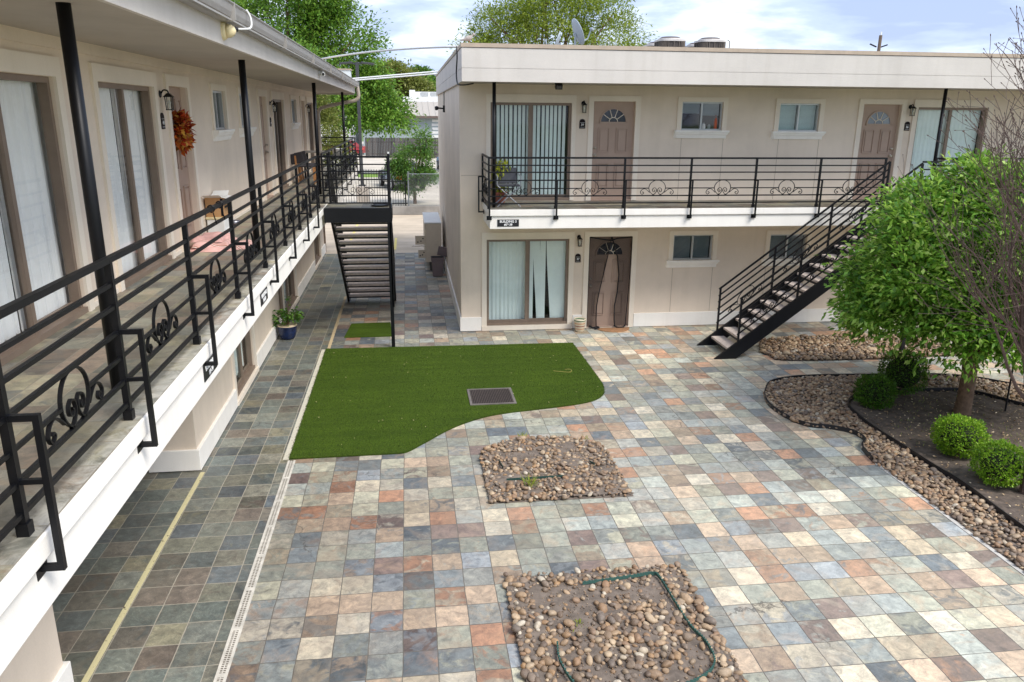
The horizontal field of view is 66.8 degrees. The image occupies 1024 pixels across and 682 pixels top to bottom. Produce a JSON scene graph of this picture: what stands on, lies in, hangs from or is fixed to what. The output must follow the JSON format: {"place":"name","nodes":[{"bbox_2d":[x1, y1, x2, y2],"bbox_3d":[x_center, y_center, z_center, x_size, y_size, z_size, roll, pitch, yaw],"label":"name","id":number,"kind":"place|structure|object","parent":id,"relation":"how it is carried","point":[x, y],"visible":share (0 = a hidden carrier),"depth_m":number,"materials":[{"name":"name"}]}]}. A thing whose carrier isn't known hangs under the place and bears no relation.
{"place":"outdoors","nodes":[
{"label":"outdoors","id":0,"kind":"place"},
{"bbox_2d":[52,254,345,681],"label":"walkway","id":1,"kind":"structure","parent":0,"point":[176,624],"depth_m":8.49,"materials":[{"name":"grey tile"}]},
{"bbox_2d":[81,472,204,681],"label":"walkway edge line","id":2,"kind":"object","parent":1,"relation":"on","point":[100,653],"visible":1,"depth_m":7.71,"materials":[{"name":"beige paint"}]},
{"bbox_2d":[0,0,359,681],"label":"apartment building","id":3,"kind":"structure","parent":1,"relation":"on","point":[95,165],"depth_m":6.81,"materials":[{"name":"beige paint"}]},
{"bbox_2d":[0,48,94,365],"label":"sliding door","id":4,"kind":"structure","parent":3,"relation":"in","point":[34,211],"depth_m":6.41,"materials":[{"name":"white glass"}]},
{"bbox_2d":[88,63,175,291],"bbox_3d":[-4.183,-1.826,8.494,0.230,2.190,2.010,-2,16,-7],"label":"sliding door","id":5,"kind":"structure","parent":3,"relation":"in","point":[143,215],"depth_m":8.56,"materials":[{"name":"white glass"}]},
{"bbox_2d":[0,156,320,581],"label":"gallery railing","id":6,"kind":"object","parent":3,"relation":"attached to","point":[21,522],"visible":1,"depth_m":4.47,"materials":[{"name":"black metal"}]},
{"bbox_2d":[159,89,173,109],"bbox_3d":[-4.165,-2.913,9.370,0.154,0.243,0.109,-2,16,-7],"label":"wall lantern","id":7,"kind":"object","parent":3,"relation":"attached to","point":[167,94],"depth_m":9.35,"materials":[{"name":"black metal"}]},
{"bbox_2d":[162,73,203,251],"bbox_3d":[-4.386,-2.355,10.282,0.146,2.205,1.080,-2,16,-7],"label":"door","id":8,"kind":"structure","parent":3,"relation":"in","point":[179,162],"depth_m":10.34,"materials":[{"name":"beige paint"}]},
{"bbox_2d":[172,107,195,156],"bbox_3d":[-4.247,-2.709,10.039,0.260,0.634,0.617,-2,16,-7],"label":"wreath","id":9,"kind":"object","parent":8,"relation":"attached to","point":[183,125],"visible":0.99,"depth_m":9.92,"materials":[{"name":"orange plant"}]},
{"bbox_2d":[203,354,216,381],"bbox_3d":[-2.466,0.205,6.347,0.011,0.135,0.420,-2,16,-7],"label":"building sign","id":10,"kind":"object","parent":3,"relation":"attached to","point":[208,371],"visible":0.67,"depth_m":6.27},
{"bbox_2d":[206,217,228,231],"bbox_3d":[-4.336,-1.720,11.507,0.270,0.282,0.440,-2,16,-7],"label":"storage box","id":11,"kind":"object","parent":3,"relation":"on","point":[222,226],"visible":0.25,"depth_m":11.31,"materials":[{"name":"white plastic"}]},
{"bbox_2d":[202,190,229,216],"bbox_3d":[-4.274,-2.022,11.431,0.390,0.335,0.670,-2,16,-7],"label":"cardboard box","id":12,"kind":"object","parent":11,"relation":"on","point":[214,197],"visible":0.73,"depth_m":11.26,"materials":[{"name":"brown cardboard"}]},
{"bbox_2d":[190,231,251,251],"bbox_3d":[-3.924,-1.361,10.502,0.769,0.164,0.900,-2,16,-7],"label":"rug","id":13,"kind":"object","parent":3,"relation":"on","point":[221,243],"visible":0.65,"depth_m":10.27,"materials":[{"name":"pink fabric"}]},
{"bbox_2d":[208,83,234,141],"bbox_3d":[-4.638,-3.618,12.294,0.200,0.850,1.160,-2,16,-7],"label":"window","id":14,"kind":"structure","parent":3,"relation":"in","point":[224,134],"depth_m":12.32,"materials":[{"name":"metal"}]},
{"bbox_2d":[220,9,252,39],"bbox_3d":[-2.554,-2.927,7.171,0.136,0.314,0.537,1,16,2],"label":"dome camera","id":15,"kind":"object","parent":3,"relation":"attached to","point":[228,31],"visible":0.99,"depth_m":6.99,"materials":[{"name":"beige plastic"}]},
{"bbox_2d":[231,324,257,399],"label":"sliding door","id":16,"kind":"structure","parent":3,"relation":"in","point":[237,363],"depth_m":13.46,"materials":[{"name":"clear glass"}]},
{"bbox_2d":[236,87,256,137],"bbox_3d":[-4.897,-4.175,14.187,0.200,0.850,1.160,-2,16,-7],"label":"window","id":17,"kind":"structure","parent":3,"relation":"in","point":[241,126],"depth_m":13.86,"materials":[{"name":"metal"}]},
{"bbox_2d":[260,286,267,306],"bbox_3d":[-2.795,-0.504,8.753,0.011,0.135,0.420,-2,16,-7],"label":"building sign","id":18,"kind":"object","parent":3,"relation":"attached to","point":[263,296],"visible":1,"depth_m":8.72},
{"bbox_2d":[256,89,274,200],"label":"door","id":19,"kind":"structure","parent":3,"relation":"in","point":[259,92],"depth_m":16.30,"materials":[{"name":"beige paint"}]},
{"bbox_2d":[270,91,289,192],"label":"sliding door","id":20,"kind":"structure","parent":3,"relation":"in","point":[274,96],"depth_m":18.57,"materials":[{"name":"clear glass"}]},
{"bbox_2d":[282,266,297,312],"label":"sliding door","id":21,"kind":"structure","parent":3,"relation":"in","point":[285,292],"depth_m":18.91,"materials":[{"name":"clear glass"}]},
{"bbox_2d":[289,95,300,129],"bbox_3d":[-5.749,-6.008,20.407,0.200,0.850,1.180,-2,16,-7],"label":"window","id":22,"kind":"structure","parent":3,"relation":"in","point":[294,125],"depth_m":20.56,"materials":[{"name":"metal"}]},
{"bbox_2d":[290,152,315,183],"bbox_3d":[-5.341,-4.418,19.785,0.641,0.784,0.440,-2,16,-7],"label":"patio chair","id":23,"kind":"object","parent":3,"relation":"on","point":[296,158],"visible":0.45,"depth_m":19.68,"materials":[{"name":"orange wood"}]},
{"bbox_2d":[299,96,309,173],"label":"door","id":24,"kind":"structure","parent":3,"relation":"in","point":[301,98],"depth_m":22.41,"materials":[{"name":"beige paint"}]},
{"bbox_2d":[305,97,315,171],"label":"sliding door","id":25,"kind":"structure","parent":3,"relation":"in","point":[308,99],"depth_m":24.55,"materials":[{"name":"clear glass"}]},
{"bbox_2d":[313,232,321,266],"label":"sliding door","id":26,"kind":"structure","parent":3,"relation":"in","point":[316,255],"depth_m":24.72,"materials":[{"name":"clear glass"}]},
{"bbox_2d":[320,137,360,201],"bbox_3d":[-5.005,-4.627,20.532,1.340,1.182,10.750,-2,16,-7],"label":"gallery railing","id":27,"kind":"object","parent":3,"relation":"attached to","point":[344,167],"visible":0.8,"depth_m":19.91,"materials":[{"name":"black metal"}]},
{"bbox_2d":[272,296,303,339],"bbox_3d":[-4.674,-0.497,16.183,0.693,0.891,0.709,-2,16,-7],"label":"potted plant","id":28,"kind":"object","parent":1,"relation":"on","point":[287,329],"visible":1,"depth_m":16.09,"materials":[{"name":"green plant"}]},
{"bbox_2d":[283,349,325,459],"bbox_3d":[-3.426,0.902,13.061,0.080,0.015,5.170,-2,16,-7],"label":"turf border","id":29,"kind":"object","parent":1,"relation":"on","point":[297,426],"visible":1,"depth_m":12.34,"materials":[{"name":"white concrete"}]},
{"bbox_2d":[328,296,346,347],"bbox_3d":[-3.985,-0.494,17.804,0.060,0.015,4.620,-2,16,-7],"label":"walkway joint","id":30,"kind":"object","parent":1,"relation":"on","point":[337,322],"visible":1,"depth_m":17.52,"materials":[{"name":"concrete"}]},
{"bbox_2d":[317,152,395,346],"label":"staircase","id":31,"kind":"structure","parent":0,"point":[372,284],"depth_m":16.40,"materials":[{"name":"black metal"}]},
{"bbox_2d":[325,215,439,253],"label":"parking lot","id":32,"kind":"structure","parent":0,"point":[407,229],"depth_m":30.48,"materials":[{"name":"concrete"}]},
{"bbox_2d":[393,205,439,214],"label":"wall","id":33,"kind":"structure","parent":32,"relation":"on","point":[410,210],"depth_m":35.98,"materials":[{"name":"concrete"}]},
{"bbox_2d":[343,169,407,205],"bbox_3d":[-7.792,-6.983,35.370,5.986,1.690,0.060,-2,16,-7],"label":"iron fence","id":34,"kind":"object","parent":33,"relation":"on","point":[392,181],"visible":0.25,"depth_m":35.59,"materials":[{"name":"black metal"}]},
{"bbox_2d":[407,171,438,205],"bbox_3d":[-2.306,-7.038,36.094,5.050,1.680,0.070,-2,16,-7],"label":"chain link fence","id":35,"kind":"object","parent":33,"relation":"on","point":[408,174],"visible":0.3,"depth_m":35.83,"materials":[{"name":"metal"}]},
{"bbox_2d":[326,142,438,172],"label":"road","id":36,"kind":"structure","parent":0,"point":[373,161],"depth_m":66.06,"materials":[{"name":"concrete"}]},
{"bbox_2d":[231,0,426,141],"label":"oak tree","id":37,"kind":"object","parent":36,"relation":"on","point":[327,19],"visible":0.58,"depth_m":51.48,"materials":[{"name":"green plant"}]},
{"bbox_2d":[321,124,358,144],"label":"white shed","id":38,"kind":"structure","parent":36,"relation":"on","point":[356,136],"depth_m":79.85,"materials":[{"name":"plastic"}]},
{"bbox_2d":[360,54,435,100],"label":"ash tree","id":39,"kind":"object","parent":36,"relation":"on","point":[417,83],"visible":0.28,"depth_m":96.50,"materials":[{"name":"green plant"}]},
{"bbox_2d":[363,101,437,154],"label":"metal building","id":40,"kind":"structure","parent":36,"relation":"on","point":[430,112],"depth_m":78.64,"materials":[{"name":"white metal"}]},
{"bbox_2d":[403,90,437,101],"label":"white rooftop unit","id":41,"kind":"object","parent":40,"relation":"on","point":[425,96],"visible":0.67,"depth_m":94.93,"materials":[{"name":"metal"}]},
{"bbox_2d":[365,137,438,157],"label":"wooden fence","id":42,"kind":"object","parent":36,"relation":"on","point":[380,147],"visible":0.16,"depth_m":73.91,"materials":[{"name":"wood"}]},
{"bbox_2d":[870,32,887,50],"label":"utility pole","id":43,"kind":"object","parent":36,"relation":"on","point":[879,47],"visible":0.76,"depth_m":60.13,"materials":[{"name":"brown wood"}]},
{"bbox_2d":[342,177,439,205],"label":"lot","id":44,"kind":"structure","parent":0,"point":[394,199],"depth_m":40.78,"materials":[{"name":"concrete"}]},
{"bbox_2d":[285,31,349,109],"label":"round tree","id":45,"kind":"object","parent":44,"relation":"on","point":[335,98],"visible":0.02,"depth_m":44.29,"materials":[{"name":"green plant"}]},
{"bbox_2d":[316,94,358,166],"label":"hedge bush","id":46,"kind":"object","parent":44,"relation":"on","point":[326,114],"visible":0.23,"depth_m":41.16,"materials":[{"name":"green plant"}]},
{"bbox_2d":[339,61,373,201],"bbox_3d":[-7.077,-9.630,36.149,1.565,6.383,0.600,-2,16,-7],"label":"street light","id":47,"kind":"object","parent":44,"relation":"on","point":[366,191],"visible":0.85,"depth_m":36.17,"materials":[{"name":"metal"}]},
{"bbox_2d":[378,161,425,189],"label":"parked car","id":48,"kind":"object","parent":44,"relation":"on","point":[383,181],"visible":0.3,"depth_m":43.94,"materials":[{"name":"paint"}]},
{"bbox_2d":[380,123,438,203],"bbox_3d":[-4.683,-8.275,36.446,3.005,3.822,2.502,-2,16,-7],"label":"bush","id":49,"kind":"object","parent":44,"relation":"on","point":[405,166],"visible":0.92,"depth_m":36.12,"materials":[{"name":"green plant"}]},
{"bbox_2d":[446,0,659,54],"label":"willow tree","id":50,"kind":"object","parent":44,"relation":"on","point":[525,26],"visible":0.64,"depth_m":42.46,"materials":[{"name":"green plant"}]},
{"bbox_2d":[481,436,628,499],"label":"soil","id":51,"kind":"structure","parent":0,"point":[568,445],"depth_m":10.38,"materials":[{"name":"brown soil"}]},
{"bbox_2d":[520,475,541,487],"bbox_3d":[0.240,1.750,9.822,0.268,0.194,0.350,-2,16,-7],"label":"weed","id":52,"kind":"object","parent":51,"relation":"on","point":[529,481],"visible":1,"depth_m":9.82,"materials":[{"name":"green plant"}]},
{"bbox_2d":[507,475,563,479],"bbox_3d":[0.301,1.767,10.031,0.750,0.035,0.014,-2,17,-9],"label":"garden edging","id":53,"kind":"object","parent":51,"relation":"on","point":[538,477],"visible":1,"depth_m":10.03,"materials":[{"name":"green plastic"}]},
{"bbox_2d":[479,435,633,502],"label":"river stones","id":54,"kind":"object","parent":51,"relation":"on","point":[566,485],"visible":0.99,"depth_m":10.26,"materials":[{"name":"beige stone"}]},
{"bbox_2d":[480,447,632,503],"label":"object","id":55,"kind":"structure","parent":0,"point":[585,497],"depth_m":9.63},
{"bbox_2d":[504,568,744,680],"bbox_3d":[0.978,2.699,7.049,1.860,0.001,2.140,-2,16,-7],"label":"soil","id":56,"kind":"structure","parent":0,"point":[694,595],"depth_m":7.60,"materials":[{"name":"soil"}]},
{"bbox_2d":[703,616,716,624],"bbox_3d":[1.843,2.605,7.225,0.129,0.093,0.099,3,17,43],"label":"river stone","id":57,"kind":"object","parent":56,"relation":"on","point":[709,620],"visible":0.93,"depth_m":7.19,"materials":[{"name":"stone"}]},
{"bbox_2d":[226,253,1023,681],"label":"paving","id":58,"kind":"structure","parent":0,"point":[800,553],"depth_m":8.71,"materials":[{"name":"multicoloured tile"}]},
{"bbox_2d":[213,460,295,681],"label":"channel drain","id":59,"kind":"object","parent":58,"relation":"on","point":[222,672],"visible":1,"depth_m":7.79,"materials":[{"name":"white plastic"}]},
{"bbox_2d":[344,322,390,337],"bbox_3d":[-3.110,-0.247,16.940,1.000,0.018,1.130,-2,16,-7],"label":"turf mat","id":60,"kind":"object","parent":58,"relation":"on","point":[379,329],"visible":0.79,"depth_m":16.85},
{"bbox_2d":[412,219,441,269],"bbox_3d":[-2.571,-2.879,23.341,0.890,1.473,0.840,-2,16,-7],"label":"mailbox unit","id":61,"kind":"object","parent":58,"relation":"on","point":[430,240],"visible":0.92,"depth_m":22.94,"materials":[{"name":"beige metal"}]},
{"bbox_2d":[431,246,446,275],"bbox_3d":[-2.087,-2.312,22.533,0.530,0.846,0.330,-2,16,-7],"label":"trash bin","id":62,"kind":"object","parent":58,"relation":"on","point":[437,264],"visible":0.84,"depth_m":22.47,"materials":[{"name":"grey plastic"}]},
{"bbox_2d":[288,342,604,459],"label":"artificial turf","id":63,"kind":"structure","parent":58,"relation":"on","point":[416,389],"depth_m":13.27,"materials":[{"name":"green plastic"}]},
{"bbox_2d":[467,387,516,405],"bbox_3d":[-0.348,0.931,12.976,0.760,0.032,0.750,-2,16,-7],"label":"drain grate","id":64,"kind":"object","parent":63,"relation":"on","point":[488,396],"visible":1,"depth_m":12.95,"materials":[{"name":"metal"}]},
{"bbox_2d":[574,317,585,331],"bbox_3d":[1.482,-0.355,16.974,0.276,0.282,0.274,-2,16,-7],"label":"striped pot","id":65,"kind":"object","parent":58,"relation":"on","point":[579,322],"visible":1,"depth_m":16.89,"materials":[{"name":"ceramic"}]},
{"bbox_2d":[597,327,628,331],"bbox_3d":[2.256,-0.244,17.093,0.740,0.015,0.338,-2,16,-7],"label":"doormat","id":66,"kind":"object","parent":58,"relation":"on","point":[615,329],"visible":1,"depth_m":17.09,"materials":[{"name":"fabric"}]},
{"bbox_2d":[436,43,1023,330],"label":"apartment building","id":67,"kind":"structure","parent":58,"relation":"on","point":[507,100],"depth_m":16.52,"materials":[{"name":"beige paint"}]},
{"bbox_2d":[322,45,457,58],"bbox_3d":[-3.142,-6.757,18.240,0.044,0.186,7.470,-10,19,-32],"label":"overhead pipe","id":68,"kind":"object","parent":67,"relation":"attached to","point":[428,47],"visible":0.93,"depth_m":17.48,"materials":[{"name":"metal"}]},
{"bbox_2d":[353,71,437,80],"bbox_3d":[-3.682,-8.257,24.191,2.797,0.344,0.142,1,16,3],"label":"overhead pipe","id":69,"kind":"object","parent":67,"relation":"attached to","point":[393,75],"visible":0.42,"depth_m":24.17,"materials":[{"name":"white plastic"}]},
{"bbox_2d":[490,159,510,202],"bbox_3d":[-0.240,-3.250,15.672,0.468,0.942,0.560,-11,20,-34],"label":"potted plant","id":70,"kind":"object","parent":67,"relation":"on","point":[499,192],"visible":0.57,"depth_m":15.61,"materials":[{"name":"green plant"}]},
{"bbox_2d":[497,219,518,226],"bbox_3d":[-0.074,-2.279,14.990,0.420,0.135,0.011,-2,16,-7],"label":"building sign","id":71,"kind":"object","parent":67,"relation":"attached to","point":[508,223],"visible":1,"depth_m":14.99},
{"bbox_2d":[496,168,520,206],"bbox_3d":[-0.098,-3.052,15.394,0.483,0.722,0.641,-2,16,-7],"label":"folding chair","id":72,"kind":"object","parent":67,"relation":"on","point":[508,176],"visible":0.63,"depth_m":15.55,"materials":[{"name":"grey fabric"}]},
{"bbox_2d":[481,232,574,325],"bbox_3d":[0.328,-1.310,16.866,2.000,2.138,0.232,-2,16,-7],"label":"sliding door","id":73,"kind":"structure","parent":67,"relation":"in","point":[508,258],"depth_m":16.90,"materials":[{"name":"white glass"}]},
{"bbox_2d":[486,94,576,200],"bbox_3d":[0.380,-3.991,16.062,1.850,2.120,0.191,-2,16,-7],"label":"sliding door","id":74,"kind":"structure","parent":67,"relation":"in","point":[533,100],"depth_m":16.05,"materials":[{"name":"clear glass"}]},
{"bbox_2d":[572,18,593,44],"bbox_3d":[1.448,-6.141,15.851,0.452,0.823,0.482,-2,16,-7],"label":"satellite dish","id":75,"kind":"object","parent":67,"relation":"on","point":[578,33],"visible":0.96,"depth_m":15.74,"materials":[{"name":"metal"}]},
{"bbox_2d":[586,236,632,329],"bbox_3d":[2.138,-1.259,16.960,0.954,2.045,0.166,-2,16,-7],"label":"curtain","id":76,"kind":"object","parent":67,"relation":"hanging from","point":[596,326],"visible":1,"depth_m":16.98,"materials":[{"name":"black fabric"}]},
{"bbox_2d":[582,231,637,327],"bbox_3d":[2.123,-1.350,17.055,1.170,2.138,0.146,-2,16,-7],"label":"door","id":77,"kind":"structure","parent":67,"relation":"in","point":[595,264],"depth_m":17.05,"materials":[{"name":"beige paint"}]},
{"bbox_2d":[585,96,641,200],"bbox_3d":[2.103,-4.022,16.265,1.100,2.125,0.146,-2,16,-7],"label":"door","id":78,"kind":"structure","parent":67,"relation":"in","point":[610,124],"depth_m":16.23,"materials":[{"name":"beige paint"}]},
{"bbox_2d":[654,36,685,46],"bbox_3d":[3.778,-6.912,18.669,0.663,0.755,0.663,-2,16,-7],"label":"ac unit","id":79,"kind":"object","parent":67,"relation":"on","point":[670,41],"visible":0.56,"depth_m":18.33,"materials":[{"name":"metal"}]},
{"bbox_2d":[478,153,887,219],"bbox_3d":[3.434,-3.183,15.867,8.220,1.182,1.440,-2,16,-7],"label":"balcony railing","id":80,"kind":"object","parent":67,"relation":"attached to","point":[485,189],"visible":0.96,"depth_m":15.27,"materials":[{"name":"black metal"}]},
{"bbox_2d":[665,230,719,267],"bbox_3d":[3.971,-2.028,17.082,1.200,0.810,0.235,-2,16,-7],"label":"window","id":81,"kind":"structure","parent":67,"relation":"in","point":[676,259],"depth_m":17.11,"materials":[{"name":"metal"}]},
{"bbox_2d":[673,97,729,138],"bbox_3d":[3.980,-4.685,16.300,1.190,0.830,0.235,-2,16,-7],"label":"window","id":82,"kind":"structure","parent":67,"relation":"in","point":[683,102],"depth_m":16.30,"materials":[{"name":"metal"}]},
{"bbox_2d":[694,37,725,47],"bbox_3d":[4.770,-6.940,18.796,0.663,0.755,0.663,-2,16,-7],"label":"ac unit","id":83,"kind":"object","parent":67,"relation":"on","point":[710,42],"visible":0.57,"depth_m":18.46,"materials":[{"name":"silver metal"}]},
{"bbox_2d":[761,230,811,265],"bbox_3d":[6.153,-2.086,17.364,1.160,0.800,0.235,-2,16,-7],"label":"window","id":84,"kind":"structure","parent":67,"relation":"in","point":[770,242],"depth_m":17.38,"materials":[{"name":"metal"}]},
{"bbox_2d":[770,99,825,138],"bbox_3d":[6.117,-4.737,16.577,1.200,0.830,0.235,-2,16,-7],"label":"window","id":85,"kind":"structure","parent":67,"relation":"in","point":[802,131],"depth_m":16.61,"materials":[{"name":"metal"}]},
{"bbox_2d":[847,99,907,198],"bbox_3d":[7.972,-4.191,17.018,1.100,2.125,0.146,-2,16,-7],"label":"door","id":86,"kind":"structure","parent":67,"relation":"in","point":[876,125],"depth_m":16.95,"materials":[{"name":"beige paint"}]},
{"bbox_2d":[901,99,994,190],"bbox_3d":[9.615,-4.252,17.250,1.880,2.110,0.193,-2,16,-7],"label":"sliding door","id":87,"kind":"structure","parent":67,"relation":"in","point":[921,147],"depth_m":17.18,"materials":[{"name":"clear glass"}]},
{"bbox_2d":[697,158,969,358],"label":"staircase","id":88,"kind":"structure","parent":58,"relation":"on","point":[771,297],"depth_m":15.37,"materials":[{"name":"black metal"}]},
{"bbox_2d":[875,463,1023,575],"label":"curb strip","id":89,"kind":"object","parent":58,"relation":"on","point":[1003,558],"visible":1,"depth_m":9.04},
{"bbox_2d":[505,566,744,681],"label":"soil","id":90,"kind":"structure","parent":0,"point":[672,675],"depth_m":7.16,"materials":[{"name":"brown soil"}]},
{"bbox_2d":[502,561,748,681],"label":"river stones","id":91,"kind":"object","parent":90,"relation":"on","point":[725,673],"visible":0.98,"depth_m":7.56,"materials":[{"name":"beige stone"}]},
{"bbox_2d":[556,571,715,681],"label":"garden edging","id":92,"kind":"object","parent":90,"relation":"on","point":[697,632],"visible":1,"depth_m":7.27,"materials":[{"name":"green plastic"}]},
{"bbox_2d":[248,0,1023,72],"label":"sky","id":93,"kind":"structure","parent":0,"point":[949,26],"materials":[{"name":"white"}]},
{"bbox_2d":[759,333,961,360],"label":"river stones","id":94,"kind":"object","parent":0,"point":[843,348],"visible":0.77,"depth_m":15.77,"materials":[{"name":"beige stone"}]},
{"bbox_2d":[774,377,1023,570],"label":"soil","id":95,"kind":"structure","parent":0,"point":[970,529],"depth_m":9.36,"materials":[{"name":"brown soil"}]},
{"bbox_2d":[763,373,1023,568],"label":"river stones","id":96,"kind":"object","parent":95,"relation":"on","point":[792,387],"visible":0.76,"depth_m":11.36,"materials":[{"name":"beige stone"}]},
{"bbox_2d":[764,373,1023,461],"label":"lawn edging","id":97,"kind":"object","parent":95,"relation":"on","point":[839,428],"visible":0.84,"depth_m":12.18,"materials":[{"name":"black plastic"}]},
{"bbox_2d":[847,387,1023,529],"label":"lawn edging","id":98,"kind":"object","parent":95,"relation":"on","point":[1008,517],"visible":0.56,"depth_m":10.84,"materials":[{"name":"black plastic"}]},
{"bbox_2d":[893,5,1023,493],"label":"bare tree","id":99,"kind":"object","parent":95,"relation":"on","point":[1018,311],"visible":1,"depth_m":8.99,"materials":[{"name":"plant"}]},
{"bbox_2d":[984,352,1022,410],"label":"garden stake","id":100,"kind":"object","parent":95,"relation":"on","point":[1008,392],"visible":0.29,"depth_m":12.36,"materials":[{"name":"black metal"}]},
{"bbox_2d":[850,390,1023,524],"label":"soil","id":101,"kind":"structure","parent":0,"point":[988,490],"depth_m":11.88,"materials":[{"name":"brown soil"}]},
{"bbox_2d":[852,372,897,409],"bbox_3d":[5.894,0.798,12.592,0.707,0.624,0.670,-2,16,-7],"label":"boxwood shrub","id":102,"kind":"object","parent":101,"relation":"on","point":[876,390],"visible":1,"depth_m":12.46,"materials":[{"name":"green plant"}]},
{"bbox_2d":[877,348,931,395],"bbox_3d":[6.577,0.535,13.078,0.834,0.856,0.825,-2,16,-7],"label":"boxwood shrub","id":103,"kind":"object","parent":101,"relation":"on","point":[898,370],"visible":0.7,"depth_m":12.87,"materials":[{"name":"green plant"}]},
{"bbox_2d":[813,142,1023,415],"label":"courtyard tree","id":104,"kind":"object","parent":101,"relation":"on","point":[900,247],"visible":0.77,"depth_m":11.10,"materials":[{"name":"green plant"}]},
{"bbox_2d":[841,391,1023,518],"bbox_3d":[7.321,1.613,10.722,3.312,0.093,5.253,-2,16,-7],"label":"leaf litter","id":105,"kind":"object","parent":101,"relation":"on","point":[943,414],"visible":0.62,"depth_m":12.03,"materials":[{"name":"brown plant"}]},
{"bbox_2d":[928,412,993,458],"bbox_3d":[6.224,1.323,10.785,0.762,0.633,0.783,-2,16,-7],"label":"boxwood shrub","id":106,"kind":"object","parent":101,"relation":"on","point":[959,433],"visible":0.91,"depth_m":10.65,"materials":[{"name":"green plant"}]},
{"bbox_2d":[967,438,1023,487],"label":"boxwood shrub","id":107,"kind":"object","parent":101,"relation":"on","point":[1001,462],"visible":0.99,"depth_m":9.81,"materials":[{"name":"green plant"}]},
{"label":"ground","id":108,"kind":"structure","parent":0,"visible":0},
{"bbox_2d":[411,64,435,80],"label":"pine tree","id":109,"kind":"object","parent":108,"relation":"on","point":[423,69],"visible":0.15,"depth_m":140.49,"materials":[{"name":"green plant"}]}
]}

